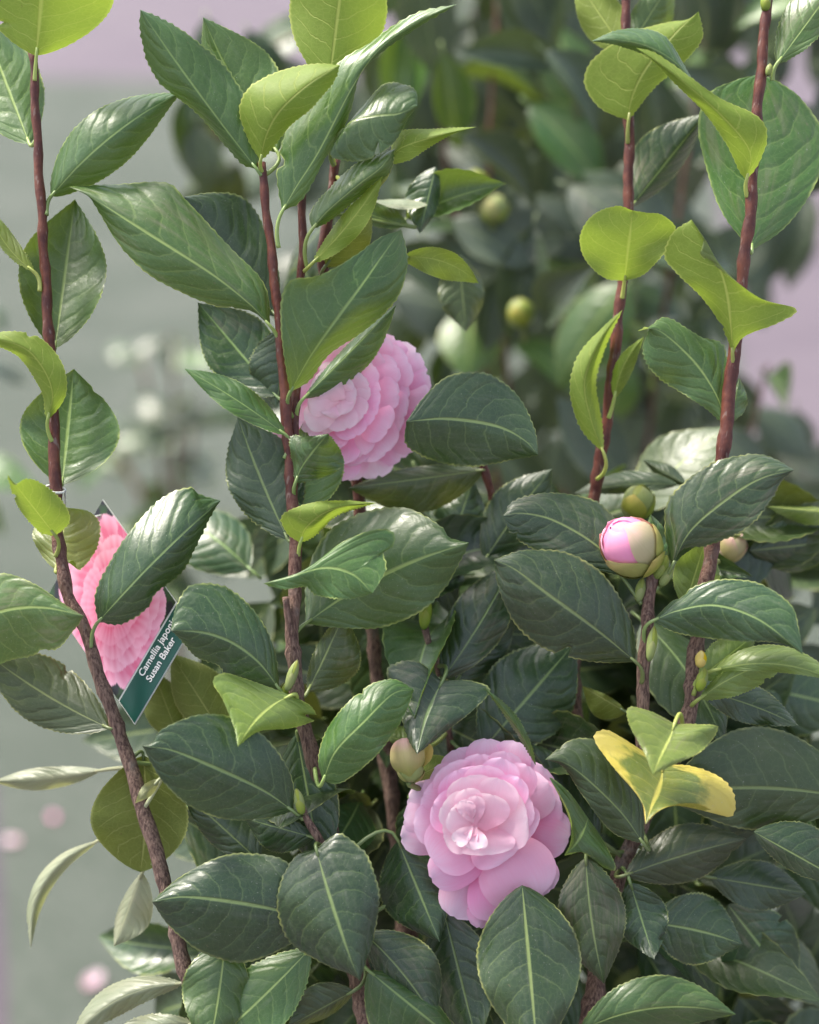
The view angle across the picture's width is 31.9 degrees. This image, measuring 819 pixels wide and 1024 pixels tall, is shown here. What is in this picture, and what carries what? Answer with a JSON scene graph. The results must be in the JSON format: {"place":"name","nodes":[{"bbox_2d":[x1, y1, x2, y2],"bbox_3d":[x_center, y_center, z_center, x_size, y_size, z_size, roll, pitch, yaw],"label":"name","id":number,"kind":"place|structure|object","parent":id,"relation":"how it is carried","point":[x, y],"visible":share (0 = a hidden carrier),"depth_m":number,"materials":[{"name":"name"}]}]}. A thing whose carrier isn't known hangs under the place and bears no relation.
{"place":"outdoors","nodes":[
{"label":"outdoors","id":0,"kind":"place"},
{"bbox_2d":[0,849,8,1023],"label":"path","id":1,"kind":"structure","parent":0,"point":[4,1006],"depth_m":1.79,"materials":[{"name":"grey"}]},
{"bbox_2d":[0,79,818,1023],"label":"turf","id":2,"kind":"structure","parent":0,"point":[58,961],"depth_m":3.17,"materials":[{"name":"green plant"}]},
{"bbox_2d":[0,836,19,843],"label":"fallen petal","id":3,"kind":"object","parent":2,"relation":"on","point":[9,839],"visible":1,"depth_m":2.02,"materials":[{"name":"pink plant"}]},
{"bbox_2d":[0,306,29,535],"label":"camellia shrub","id":4,"kind":"object","parent":2,"relation":"on","point":[14,471],"visible":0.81,"depth_m":1.39,"materials":[{"name":"green plant"}]},
{"bbox_2d":[48,811,56,820],"bbox_3d":[-0.514,0.438,2.064,0.013,0.004,0.018,-10,26,-21],"label":"fallen petal","id":5,"kind":"object","parent":2,"relation":"on","point":[52,816],"visible":1,"depth_m":2.07,"materials":[{"name":"pink plant"}]},
{"bbox_2d":[83,969,102,987],"bbox_3d":[-0.388,0.573,1.758,0.022,0.007,0.030,13,27,26],"label":"fallen petal","id":6,"kind":"object","parent":2,"relation":"on","point":[93,978],"visible":1,"depth_m":1.76,"materials":[{"name":"pink plant"}]},
{"bbox_2d":[77,335,242,656],"bbox_3d":[-0.378,0.017,2.260,0.228,0.635,0.324,-18,30,-35],"label":"camellia shrub","id":7,"kind":"object","parent":2,"relation":"on","point":[154,417],"visible":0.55,"depth_m":2.17,"materials":[{"name":"green plant"}]},
{"bbox_2d":[0,0,818,1023],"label":"camellia shrub","id":8,"kind":"object","parent":2,"relation":"on","point":[432,752],"visible":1,"depth_m":0.71,"materials":[{"name":"green plant"}]},
{"bbox_2d":[46,484,182,724],"bbox_3d":[-0.150,0.042,0.720,0.083,0.116,0.039,22,32,40],"label":"plant label","id":9,"kind":"object","parent":8,"relation":"attached to","point":[138,654],"visible":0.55,"depth_m":0.72,"materials":[{"name":"pink plastic"}]},
{"bbox_2d":[171,0,818,594],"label":"camellia shrub","id":10,"kind":"object","parent":2,"relation":"on","point":[543,136],"visible":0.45,"depth_m":1.13,"materials":[{"name":"green plant"}]},
{"bbox_2d":[0,0,818,445],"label":"paving","id":11,"kind":"structure","parent":0,"point":[110,46],"depth_m":9.87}
]}

